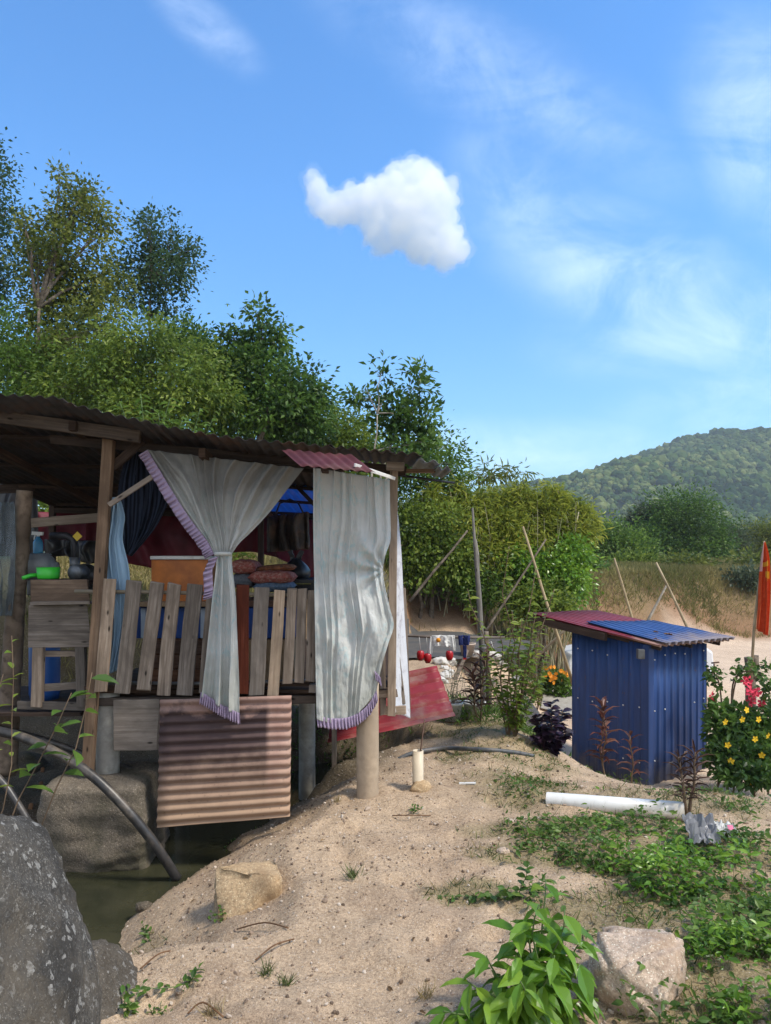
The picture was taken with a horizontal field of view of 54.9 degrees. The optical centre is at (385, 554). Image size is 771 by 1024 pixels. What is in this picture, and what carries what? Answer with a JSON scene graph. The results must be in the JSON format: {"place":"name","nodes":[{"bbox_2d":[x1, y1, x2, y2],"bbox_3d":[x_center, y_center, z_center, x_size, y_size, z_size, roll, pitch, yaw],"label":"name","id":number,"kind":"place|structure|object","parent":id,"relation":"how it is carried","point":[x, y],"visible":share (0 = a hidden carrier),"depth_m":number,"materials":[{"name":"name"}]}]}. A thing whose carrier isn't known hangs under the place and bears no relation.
{"place":"outdoors","nodes":[
{"label":"outdoors","id":0,"kind":"place"},
{"bbox_2d":[3,751,46,776],"bbox_3d":[-3.316,1.923,6.750,0.429,0.272,0.373,0,0,0],"label":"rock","id":1,"kind":"object","parent":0,"point":[25,758],"visible":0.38,"depth_m":6.66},
{"bbox_2d":[49,531,89,578],"bbox_3d":[-2.347,0.011,5.510,0.262,0.364,0.160,0,0,0],"label":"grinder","id":2,"kind":"object","parent":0,"point":[77,570],"visible":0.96,"depth_m":5.47,"materials":[{"name":"metal"}]},
{"bbox_2d":[65,761,343,946],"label":"stream","id":3,"kind":"structure","parent":0,"point":[107,902],"depth_m":4.76,"materials":[{"name":"liquid"}]},
{"bbox_2d":[0,726,181,881],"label":"hose","id":4,"kind":"object","parent":3,"relation":"in","point":[115,797],"visible":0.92,"depth_m":4.65,"materials":[{"name":"plastic"}]},
{"bbox_2d":[0,545,770,1023],"bbox_3d":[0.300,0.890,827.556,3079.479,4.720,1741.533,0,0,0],"label":"ground","id":5,"kind":"structure","parent":0,"point":[382,965],"depth_m":3.85,"materials":[{"name":"sand"}]},
{"bbox_2d":[0,636,26,813],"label":"twig plant","id":6,"kind":"object","parent":5,"relation":"on","point":[11,665],"visible":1,"depth_m":3.31,"materials":[{"name":"green plant"}]},
{"bbox_2d":[0,774,30,818],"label":"hose","id":7,"kind":"object","parent":5,"relation":"on","point":[13,798],"visible":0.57,"depth_m":4.05,"materials":[{"name":"plastic"}]},
{"bbox_2d":[0,126,43,333],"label":"tall tree","id":8,"kind":"object","parent":5,"relation":"on","point":[3,233],"visible":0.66,"depth_m":17.61,"materials":[{"name":"green plant"}]},
{"bbox_2d":[0,814,101,1023],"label":"boulder","id":9,"kind":"object","parent":5,"relation":"on","point":[48,970],"visible":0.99,"depth_m":2.42,"materials":[{"name":"stone"}]},
{"bbox_2d":[12,672,118,824],"bbox_3d":[-1.545,1.207,3.336,0.652,1.351,0.249,0,0,0],"label":"twig plant","id":10,"kind":"object","parent":5,"relation":"on","point":[78,757],"visible":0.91,"depth_m":3.32,"materials":[{"name":"green plant"}]},
{"bbox_2d":[0,287,134,415],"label":"tree","id":11,"kind":"object","parent":5,"relation":"on","point":[11,354],"visible":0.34,"depth_m":14.34,"materials":[{"name":"green plant"}]},
{"bbox_2d":[0,148,158,386],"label":"vine tree","id":12,"kind":"object","parent":5,"relation":"on","point":[45,300],"visible":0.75,"depth_m":15.52,"materials":[{"name":"green plant"}]},
{"bbox_2d":[37,760,169,872],"bbox_3d":[-1.942,1.809,5.158,0.782,0.630,0.720,0,0,0],"label":"boulder","id":13,"kind":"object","parent":5,"relation":"on","point":[89,826],"depth_m":4.83,"materials":[{"name":"stone"}]},
{"bbox_2d":[91,939,137,1019],"bbox_3d":[-1.145,1.801,2.820,0.453,0.609,0.737,0,0,0],"label":"boulder","id":14,"kind":"object","parent":5,"relation":"on","point":[117,968],"visible":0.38,"depth_m":2.83,"materials":[{"name":"grey stone"}]},
{"bbox_2d":[0,298,262,435],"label":"bushy tree","id":15,"kind":"object","parent":5,"relation":"on","point":[175,381],"visible":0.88,"depth_m":13.61,"materials":[{"name":"green plant"}]},
{"bbox_2d":[119,979,147,1017],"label":"weed","id":16,"kind":"object","parent":5,"relation":"on","point":[129,1006],"visible":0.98,"depth_m":2.76,"materials":[{"name":"green plant"}]},
{"bbox_2d":[98,196,214,403],"bbox_3d":[-5.791,-3.931,18.069,3.312,9.219,2.415,0,0,14],"label":"airy tree","id":17,"kind":"object","parent":5,"relation":"on","point":[151,255],"visible":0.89,"depth_m":17.85,"materials":[{"name":"green plant"}]},
{"bbox_2d":[102,394,217,434],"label":"bush","id":18,"kind":"object","parent":5,"relation":"on","point":[165,414],"visible":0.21,"depth_m":10.49,"materials":[{"name":"green plant"}]},
{"bbox_2d":[134,961,204,993],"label":"weed","id":19,"kind":"object","parent":5,"relation":"on","point":[193,972],"visible":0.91,"depth_m":2.87,"materials":[{"name":"green plant"}]},
{"bbox_2d":[135,309,253,433],"bbox_3d":[-3.951,-2.720,15.624,2.165,4.767,2.263,0,0,38],"label":"round tree","id":20,"kind":"object","parent":5,"relation":"on","point":[193,326],"visible":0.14,"depth_m":15.42,"materials":[{"name":"green plant"}]},
{"bbox_2d":[0,394,454,799],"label":"wooden shack","id":21,"kind":"structure","parent":5,"relation":"on","point":[61,455],"depth_m":5.01,"materials":[{"name":"brown wood"}]},
{"bbox_2d":[0,484,37,555],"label":"dark tarp","id":22,"kind":"object","parent":21,"relation":"hanging from","point":[7,508],"visible":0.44,"depth_m":8.00,"materials":[{"name":"fabric"}]},
{"bbox_2d":[29,648,59,700],"bbox_3d":[-2.581,0.860,5.620,0.220,0.460,0.218,0,0,0],"label":"blue barrel","id":23,"kind":"object","parent":21,"relation":"on","point":[52,669],"visible":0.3,"depth_m":5.54,"materials":[{"name":"plastic"}]},
{"bbox_2d":[28,578,92,707],"bbox_3d":[-2.318,0.636,5.349,0.595,0.932,0.542,0,0,0],"label":"wash stand","id":24,"kind":"object","parent":21,"relation":"on","point":[57,618],"visible":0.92,"depth_m":5.12,"materials":[{"name":"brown wood"}]},
{"bbox_2d":[22,567,60,579],"bbox_3d":[-2.418,0.133,5.241,0.158,0.087,0.235,0,0,42],"label":"dipper","id":25,"kind":"object","parent":24,"relation":"on","point":[48,573],"visible":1,"depth_m":5.21,"materials":[{"name":"green plastic"}]},
{"bbox_2d":[28,553,59,579],"bbox_3d":[-2.619,0.090,5.620,0.280,0.208,0.210,0,0,0],"label":"water jug","id":26,"kind":"object","parent":24,"relation":"on","point":[42,560],"visible":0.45,"depth_m":5.54,"materials":[{"name":"grey plastic"}]},
{"bbox_2d":[44,539,95,563],"bbox_3d":[-3.313,-0.033,7.902,0.640,0.261,0.195,0,0,0],"label":"dark tarp","id":27,"kind":"object","parent":21,"relation":"hanging from","point":[87,551],"visible":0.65,"depth_m":7.90,"materials":[{"name":"black plastic"}]},
{"bbox_2d":[0,725,158,785],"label":"hose","id":28,"kind":"object","parent":21,"relation":"attached to","point":[65,747],"visible":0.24,"depth_m":5.29,"materials":[{"name":"plastic"}]},
{"bbox_2d":[107,497,129,673],"bbox_3d":[-1.829,0.212,5.059,0.187,1.204,0.083,0,0,0],"label":"blue cloth","id":29,"kind":"object","parent":21,"relation":"hanging from","point":[118,567],"visible":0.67,"depth_m":5.06,"materials":[{"name":"fabric"}]},
{"bbox_2d":[38,512,213,567],"bbox_3d":[-2.853,-0.172,8.113,2.129,0.638,0.309,0,0,0],"label":"red tarp","id":30,"kind":"object","parent":21,"relation":"hanging from","point":[169,536],"visible":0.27,"depth_m":8.12,"materials":[{"name":"fabric"}]},
{"bbox_2d":[118,452,169,555],"bbox_3d":[-1.753,-0.376,5.371,0.383,0.777,0.120,0,0,0],"label":"dark curtain","id":31,"kind":"object","parent":21,"relation":"hanging from","point":[144,506],"visible":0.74,"depth_m":5.38,"materials":[{"name":"fabric"}]},
{"bbox_2d":[137,600,205,681],"bbox_3d":[-1.515,0.642,5.550,0.568,0.602,0.500,0,0,0],"label":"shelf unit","id":32,"kind":"object","parent":21,"relation":"on","point":[141,617],"visible":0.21,"depth_m":5.34,"materials":[{"name":"blue wood"}]},
{"bbox_2d":[150,556,215,600],"bbox_3d":[-1.506,0.180,5.660,0.434,0.341,0.460,0,0,0],"label":"orange box","id":33,"kind":"object","parent":32,"relation":"on","point":[183,571],"visible":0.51,"depth_m":5.45,"materials":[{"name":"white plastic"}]},
{"bbox_2d":[139,450,303,724],"bbox_3d":[-1.090,0.208,4.905,1.091,1.810,0.154,0,0,0],"label":"gathered curtain","id":34,"kind":"object","parent":21,"relation":"hanging from","point":[226,506],"visible":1,"depth_m":4.91,"materials":[{"name":"fabric"}]},
{"bbox_2d":[156,695,291,827],"bbox_3d":[-1.060,1.360,4.887,0.875,0.857,0.085,0,0,0],"label":"corrugated panel","id":35,"kind":"object","parent":21,"relation":"hanging from","point":[214,767],"visible":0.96,"depth_m":4.89,"materials":[{"name":"metal"}]},
{"bbox_2d":[249,637,295,680],"bbox_3d":[-0.875,0.776,5.540,0.436,0.325,0.400,0,0,0],"label":"carton","id":36,"kind":"object","parent":21,"relation":"on","point":[268,648],"visible":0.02,"depth_m":5.34,"materials":[{"name":"cardboard"}]},
{"bbox_2d":[249,597,296,637],"bbox_3d":[-0.890,0.468,5.590,0.503,0.272,0.500,0,0,0],"label":"blue crate","id":37,"kind":"object","parent":36,"relation":"on","point":[270,612],"visible":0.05,"depth_m":5.36,"materials":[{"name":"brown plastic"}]},
{"bbox_2d":[233,573,255,587],"bbox_3d":[-1.063,0.194,5.610,0.175,0.121,0.340,0,0,0],"label":"cushion","id":38,"kind":"object","parent":37,"relation":"on","point":[241,579],"visible":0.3,"depth_m":5.46,"materials":[{"name":"grey fabric"}]},
{"bbox_2d":[232,559,261,573],"bbox_3d":[-1.056,0.090,5.590,0.206,0.119,0.340,0,0,0],"label":"cushion","id":39,"kind":"object","parent":38,"relation":"on","point":[244,566],"visible":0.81,"depth_m":5.45,"materials":[{"name":"red fabric"}]},
{"bbox_2d":[253,582,296,592],"bbox_3d":[-0.829,0.237,5.590,0.287,0.098,0.340,0,0,0],"label":"cushion","id":40,"kind":"object","parent":37,"relation":"on","point":[278,586],"visible":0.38,"depth_m":5.44,"materials":[{"name":"blue fabric"}]},
{"bbox_2d":[248,570,297,583],"bbox_3d":[-0.841,0.168,5.570,0.329,0.109,0.340,0,0,0],"label":"cushion","id":41,"kind":"object","parent":40,"relation":"on","point":[269,576],"visible":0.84,"depth_m":5.42,"materials":[{"name":"red fabric"}]},
{"bbox_2d":[233,519,313,576],"bbox_3d":[-1.224,-0.119,8.163,1.079,0.893,0.277,0,0,5],"label":"red tarp","id":42,"kind":"object","parent":21,"relation":"hanging from","point":[249,543],"visible":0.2,"depth_m":8.19,"materials":[{"name":"fabric"}]},
{"bbox_2d":[267,499,309,551],"bbox_3d":[-0.864,-0.260,6.579,0.382,0.481,0.171,0,0,0],"label":"hanging bag","id":43,"kind":"object","parent":21,"relation":"hanging from","point":[287,532],"visible":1,"depth_m":6.57,"materials":[{"name":"fabric"}]},
{"bbox_2d":[286,577,315,672],"bbox_3d":[-0.668,0.556,6.050,0.278,0.728,0.600,0,0,0],"label":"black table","id":44,"kind":"object","parent":21,"relation":"on","point":[308,583],"visible":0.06,"depth_m":5.78,"materials":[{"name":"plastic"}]},
{"bbox_2d":[286,550,310,578],"bbox_3d":[-0.721,0.077,5.946,0.230,0.236,0.222,0,0,23],"label":"carrier bag","id":45,"kind":"object","parent":44,"relation":"on","point":[301,570],"visible":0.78,"depth_m":5.90,"materials":[{"name":"black plastic"}]},
{"bbox_2d":[313,468,393,729],"bbox_3d":[-0.212,0.287,4.929,0.535,1.729,0.113,0,0,0],"label":"long curtain","id":46,"kind":"object","parent":21,"relation":"hanging from","point":[354,624],"visible":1,"depth_m":4.92,"materials":[{"name":"fabric"}]},
{"bbox_2d":[396,517,409,717],"bbox_3d":[0.082,0.356,5.284,0.084,1.672,0.298,0,0,25],"label":"floral curtain","id":47,"kind":"object","parent":21,"relation":"hanging from","point":[401,650],"visible":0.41,"depth_m":5.33,"materials":[{"name":"white fabric"}]},
{"bbox_2d":[212,860,281,921],"bbox_3d":[-0.697,1.721,3.733,0.338,0.286,0.269,0,0,-14],"label":"sandstone","id":48,"kind":"object","parent":5,"relation":"on","point":[241,888],"visible":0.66,"depth_m":3.68,"materials":[{"name":"stone"}]},
{"bbox_2d":[173,288,344,445],"bbox_3d":[-2.541,-2.968,14.770,3.568,4.735,2.713,0,0,0],"label":"broadleaf tree","id":49,"kind":"object","parent":5,"relation":"on","point":[287,407],"visible":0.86,"depth_m":14.66,"materials":[{"name":"green plant"}]},
{"bbox_2d":[0,547,571,708],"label":"slope grass","id":50,"kind":"structure","parent":5,"relation":"on","point":[145,578],"depth_m":9.98,"materials":[{"name":"plant"}]},
{"bbox_2d":[282,385,408,478],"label":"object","id":51,"kind":"object","parent":5,"relation":"on","point":[348,436],"visible":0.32,"depth_m":15.74,"materials":[{"name":"green plant"}]},
{"bbox_2d":[327,665,454,742],"bbox_3d":[0.061,1.329,6.747,1.102,0.511,1.002,0,0,0],"label":"red sheet","id":52,"kind":"object","parent":5,"relation":"on","point":[429,700],"visible":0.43,"depth_m":6.64,"materials":[{"name":"metal"}]},
{"bbox_2d":[340,349,456,479],"bbox_3d":[0.217,-1.689,13.559,2.086,4.074,1.424,0,0,-10],"label":"sapling","id":53,"kind":"object","parent":5,"relation":"on","point":[402,419],"visible":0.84,"depth_m":13.53,"materials":[{"name":"green plant"}]},
{"bbox_2d":[412,719,424,784],"bbox_3d":[0.241,1.429,5.128,0.113,0.560,0.075,0,0,-25],"label":"pipe stub","id":54,"kind":"object","parent":5,"relation":"on","point":[417,764],"visible":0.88,"depth_m":5.09,"materials":[{"name":"plastic"}]},
{"bbox_2d":[315,746,534,785],"bbox_3d":[0.227,1.791,6.075,1.942,0.529,0.276,0,0,16],"label":"hose","id":55,"kind":"object","parent":5,"relation":"on","point":[447,748],"visible":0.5,"depth_m":5.93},
{"bbox_2d":[408,479,450,593],"bbox_3d":[1.035,-0.364,17.024,1.164,2.878,1.045,0,0,0],"label":"bamboo plume","id":56,"kind":"object","parent":5,"relation":"on","point":[434,493],"visible":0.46,"depth_m":16.88,"materials":[{"name":"green plant"}]},
{"bbox_2d":[375,410,496,617],"bbox_3d":[0.936,-0.811,17.703,3.386,5.155,2.912,0,0,0],"label":"hedge tree","id":57,"kind":"object","parent":5,"relation":"on","point":[451,465],"visible":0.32,"depth_m":17.26,"materials":[{"name":"green plant"}]},
{"bbox_2d":[384,486,494,618],"bbox_3d":[0.865,0.054,16.422,3.166,3.167,2.311,0,0,0],"label":"bank bush","id":58,"kind":"object","parent":5,"relation":"on","point":[421,552],"visible":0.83,"depth_m":16.10,"materials":[{"name":"green plant"}]},
{"bbox_2d":[116,728,769,1023],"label":"pebbles","id":59,"kind":"object","parent":5,"relation":"on","point":[328,994],"visible":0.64,"depth_m":3.86,"materials":[{"name":"stone"}]},
{"bbox_2d":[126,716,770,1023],"bbox_3d":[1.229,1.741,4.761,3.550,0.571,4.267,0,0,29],"label":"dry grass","id":60,"kind":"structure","parent":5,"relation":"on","point":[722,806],"depth_m":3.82,"materials":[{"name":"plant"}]},
{"bbox_2d":[131,716,770,1023],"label":"grass","id":61,"kind":"structure","parent":5,"relation":"on","point":[620,892],"depth_m":4.10,"materials":[{"name":"plant"}]},
{"bbox_2d":[408,508,504,714],"bbox_3d":[0.497,0.589,7.398,1.368,2.114,0.167,0,0,0],"label":"drying rack","id":62,"kind":"object","parent":5,"relation":"on","point":[478,584],"visible":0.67,"depth_m":7.38,"materials":[{"name":"grey wood"}]},
{"bbox_2d":[441,469,479,519],"bbox_3d":[1.653,-0.552,17.257,0.952,2.924,1.146,0,0,29],"label":"bamboo plume","id":63,"kind":"object","parent":5,"relation":"on","point":[457,494],"visible":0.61,"depth_m":17.11,"materials":[{"name":"green plant"}]},
{"bbox_2d":[451,643,496,721],"bbox_3d":[0.895,1.249,7.075,0.534,0.770,0.443,0,0,-36],"label":"cordyline","id":64,"kind":"object","parent":5,"relation":"on","point":[475,685],"visible":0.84,"depth_m":7.06,"materials":[{"name":"red plant"}]},
{"bbox_2d":[434,500,517,671],"bbox_3d":[2.037,0.818,17.241,1.973,4.160,1.922,0,0,22],"label":"bamboo clump","id":65,"kind":"object","parent":5,"relation":"on","point":[490,629],"visible":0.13,"depth_m":16.76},
{"bbox_2d":[435,557,526,633],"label":"bank bush","id":66,"kind":"object","parent":5,"relation":"on","point":[491,586],"visible":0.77,"depth_m":16.13,"materials":[{"name":"green plant"}]},
{"bbox_2d":[426,478,549,620],"bbox_3d":[2.184,-0.097,16.997,3.174,3.376,2.622,0,0,0],"label":"bamboo clump","id":67,"kind":"object","parent":5,"relation":"on","point":[499,529],"visible":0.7,"depth_m":16.76,"materials":[{"name":"green plant"}]},
{"bbox_2d":[423,861,554,902],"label":"vine","id":68,"kind":"object","parent":5,"relation":"on","point":[503,891],"visible":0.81,"depth_m":3.56,"materials":[{"name":"green plant"}]},
{"bbox_2d":[463,454,539,626],"bbox_3d":[2.874,-0.299,18.529,2.067,4.461,1.222,0,0,0],"label":"tall bamboo","id":69,"kind":"object","parent":5,"relation":"on","point":[491,478],"visible":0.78,"depth_m":18.41,"materials":[{"name":"green plant"}]},
{"bbox_2d":[461,545,558,735],"bbox_3d":[1.096,0.740,6.361,0.947,1.644,0.396,0,0,-30],"label":"thin sapling","id":70,"kind":"object","parent":5,"relation":"on","point":[533,668],"visible":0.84,"depth_m":6.30,"materials":[{"name":"green plant"}]},
{"bbox_2d":[425,880,605,1023],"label":"leafy seedling","id":71,"kind":"object","parent":5,"relation":"on","point":[538,992],"visible":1,"depth_m":2.56,"materials":[{"name":"green plant"}]},
{"bbox_2d":[483,610,551,735],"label":"garden shrub","id":72,"kind":"object","parent":5,"relation":"on","point":[518,720],"visible":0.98,"depth_m":6.20,"materials":[{"name":"green plant"}]},
{"bbox_2d":[497,472,541,671],"bbox_3d":[3.148,0.405,17.523,1.067,4.703,0.953,0,0,25],"label":"bamboo plume","id":73,"kind":"object","parent":5,"relation":"on","point":[528,490],"visible":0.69,"depth_m":17.35,"materials":[{"name":"green plant"}]},
{"bbox_2d":[290,692,763,795],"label":"undergrowth","id":74,"kind":"object","parent":5,"relation":"on","point":[496,714],"visible":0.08,"depth_m":7.25,"materials":[{"name":"green plant"}]},
{"bbox_2d":[484,569,591,693],"bbox_3d":[3.260,1.784,16.037,2.086,2.976,1.650,0,0,-16],"label":"bank bush","id":75,"kind":"object","parent":5,"relation":"on","point":[520,599],"visible":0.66,"depth_m":15.81,"materials":[{"name":"green plant"}]},
{"bbox_2d":[507,502,575,680],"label":"bamboo clump","id":76,"kind":"object","parent":5,"relation":"on","point":[561,666],"visible":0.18,"depth_m":17.17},
{"bbox_2d":[481,531,608,691],"bbox_3d":[3.531,1.363,16.692,2.908,3.825,2.134,0,0,0],"label":"bank bush","id":77,"kind":"object","parent":5,"relation":"on","point":[567,562],"visible":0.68,"depth_m":16.40,"materials":[{"name":"green plant"}]},
{"bbox_2d":[522,526,571,684],"bbox_3d":[2.798,0.903,12.700,0.916,2.788,0.065,0,0,14],"label":"bamboo pole","id":78,"kind":"object","parent":5,"relation":"on","point":[555,630],"visible":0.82,"depth_m":12.68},
{"bbox_2d":[528,699,572,755],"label":"purple shrub","id":79,"kind":"object","parent":5,"relation":"on","point":[555,737],"visible":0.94,"depth_m":6.15,"materials":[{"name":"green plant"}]},
{"bbox_2d":[534,665,571,697],"bbox_3d":[3.733,2.892,16.348,0.868,0.980,0.968,0,0,-20],"label":"marigold bed","id":80,"kind":"object","parent":5,"relation":"on","point":[560,678],"visible":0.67,"depth_m":16.20,"materials":[{"name":"green plant"}]},
{"bbox_2d":[491,485,615,675],"bbox_3d":[3.977,0.750,17.462,3.182,4.839,2.350,0,0,0],"label":"bamboo clump","id":81,"kind":"object","parent":5,"relation":"on","point":[584,526],"visible":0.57,"depth_m":17.23,"materials":[{"name":"green plant"}]},
{"bbox_2d":[529,474,577,670],"bbox_3d":[3.971,0.659,17.597,1.251,5.201,0.944,0,0,0],"label":"bamboo plume","id":82,"kind":"object","parent":5,"relation":"on","point":[564,492],"visible":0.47,"depth_m":17.48,"materials":[{"name":"green plant"}]},
{"bbox_2d":[583,696,626,774],"bbox_3d":[2.868,2.502,9.743,0.561,1.321,0.568,0,0,0],"label":"cordyline","id":83,"kind":"object","parent":5,"relation":"on","point":[604,723],"visible":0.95,"depth_m":9.75,"materials":[{"name":"red plant"}]},
{"bbox_2d":[546,792,684,820],"bbox_3d":[1.443,1.585,4.699,0.834,0.128,0.112,0,0,20],"label":"white pipe","id":84,"kind":"object","parent":5,"relation":"on","point":[610,803],"visible":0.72,"depth_m":4.66,"materials":[{"name":"plastic"}]},
{"bbox_2d":[470,744,770,1023],"bbox_3d":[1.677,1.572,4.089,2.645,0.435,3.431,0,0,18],"label":"weeds","id":85,"kind":"object","parent":5,"relation":"on","point":[727,906],"visible":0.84,"depth_m":3.63,"materials":[{"name":"green plant"}]},
{"bbox_2d":[482,556,770,677],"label":"bank grass","id":86,"kind":"structure","parent":5,"relation":"on","point":[626,568],"depth_m":29.63,"materials":[{"name":"plant"}]},
{"bbox_2d":[529,610,734,784],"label":"blue shed","id":87,"kind":"structure","parent":5,"relation":"on","point":[655,690],"depth_m":10.47,"materials":[{"name":"paint"}]},
{"bbox_2d":[600,540,672,563],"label":"bush","id":88,"kind":"object","parent":5,"relation":"on","point":[634,556],"visible":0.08,"depth_m":35.62,"materials":[{"name":"green plant"}]},
{"bbox_2d":[587,926,686,1017],"bbox_3d":[0.957,1.608,2.843,0.353,0.319,0.351,0,0,27],"label":"granite rock","id":89,"kind":"object","parent":5,"relation":"on","point":[660,955],"visible":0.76,"depth_m":2.74,"materials":[{"name":"stone"}]},
{"bbox_2d":[589,509,687,559],"bbox_3d":[12.450,-0.002,39.830,6.736,5.248,5.472,0,0,0],"label":"distant tree","id":90,"kind":"object","parent":5,"relation":"on","point":[625,539],"visible":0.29,"depth_m":39.22,"materials":[{"name":"green plant"}]},
{"bbox_2d":[610,493,673,533],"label":"distant tree","id":91,"kind":"object","parent":5,"relation":"on","point":[639,507],"visible":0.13,"depth_m":45.56,"materials":[{"name":"green plant"}]},
{"bbox_2d":[624,474,751,558],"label":"distant tree","id":92,"kind":"object","parent":5,"relation":"on","point":[702,540],"visible":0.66,"depth_m":43.06,"materials":[{"name":"green plant"}]},
{"bbox_2d":[663,739,712,814],"bbox_3d":[1.873,1.407,4.557,0.321,0.502,0.252,0,0,0],"label":"cordyline","id":93,"kind":"object","parent":5,"relation":"on","point":[688,809],"visible":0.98,"depth_m":4.56,"materials":[{"name":"red plant"}]},
{"bbox_2d":[652,547,724,565],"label":"bank shrub","id":94,"kind":"object","parent":5,"relation":"on","point":[697,558],"visible":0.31,"depth_m":32.74,"materials":[{"name":"green plant"}]},
{"bbox_2d":[682,812,720,843],"bbox_3d":[1.760,1.529,4.140,0.190,0.149,0.123,0,0,0],"label":"plastic scrap","id":95,"kind":"object","parent":5,"relation":"on","point":[697,824],"visible":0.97,"depth_m":4.13,"materials":[{"name":"plastic"}]},
{"bbox_2d":[698,691,770,796],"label":"yellow flower bush","id":96,"kind":"object","parent":5,"relation":"on","point":[738,745],"visible":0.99,"depth_m":9.27,"materials":[{"name":"green plant"}]},
{"bbox_2d":[700,656,770,710],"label":"bougainvillea","id":97,"kind":"object","parent":5,"relation":"on","point":[739,672],"visible":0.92,"depth_m":10.12,"materials":[{"name":"green plant"}]},
{"bbox_2d":[710,517,767,557],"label":"distant tree","id":98,"kind":"object","parent":5,"relation":"on","point":[745,541],"visible":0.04,"depth_m":49.03,"materials":[{"name":"green plant"}]},
{"bbox_2d":[713,559,770,593],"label":"bank shrub","id":99,"kind":"object","parent":5,"relation":"on","point":[745,575],"visible":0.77,"depth_m":30.73,"materials":[{"name":"green plant"}]},
{"bbox_2d":[718,541,770,565],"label":"bank shrub","id":100,"kind":"object","parent":5,"relation":"on","point":[755,558],"visible":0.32,"depth_m":34.84,"materials":[{"name":"green plant"}]},
{"bbox_2d":[732,508,770,556],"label":"distant tree","id":101,"kind":"object","parent":5,"relation":"on","point":[762,529],"visible":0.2,"depth_m":51.43,"materials":[{"name":"green plant"}]},
{"bbox_2d":[744,655,758,710],"bbox_3d":[5.712,2.410,11.600,0.216,1.679,0.173,0,0,0],"label":"tree stump","id":102,"kind":"object","parent":5,"relation":"on","point":[756,659],"visible":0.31,"depth_m":11.54,"materials":[{"name":"wood"}]},
{"bbox_2d":[750,541,770,683],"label":"flag","id":103,"kind":"object","parent":102,"relation":"attached to","point":[762,613],"visible":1,"depth_m":11.47,"materials":[{"name":"red fabric"}]},
{"bbox_2d":[0,0,770,508],"label":"sky","id":104,"kind":"structure","parent":0,"point":[562,207],"materials":[{"name":"blue"}]},
{"bbox_2d":[43,468,742,552],"bbox_3d":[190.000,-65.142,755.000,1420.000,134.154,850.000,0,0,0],"label":"hill","id":105,"kind":"structure","parent":0,"point":[620,505],"depth_m":503.42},
{"bbox_2d":[398,426,770,544],"bbox_3d":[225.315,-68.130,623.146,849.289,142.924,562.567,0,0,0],"label":"forest","id":106,"kind":"object","parent":105,"relation":"on","point":[721,456],"visible":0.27,"depth_m":536.52,"materials":[{"name":"plant"}]},
{"bbox_2d":[383,571,537,658],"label":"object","id":107,"kind":"structure","parent":0,"point":[414,645],"depth_m":13.66,"materials":[{"name":"concrete"}]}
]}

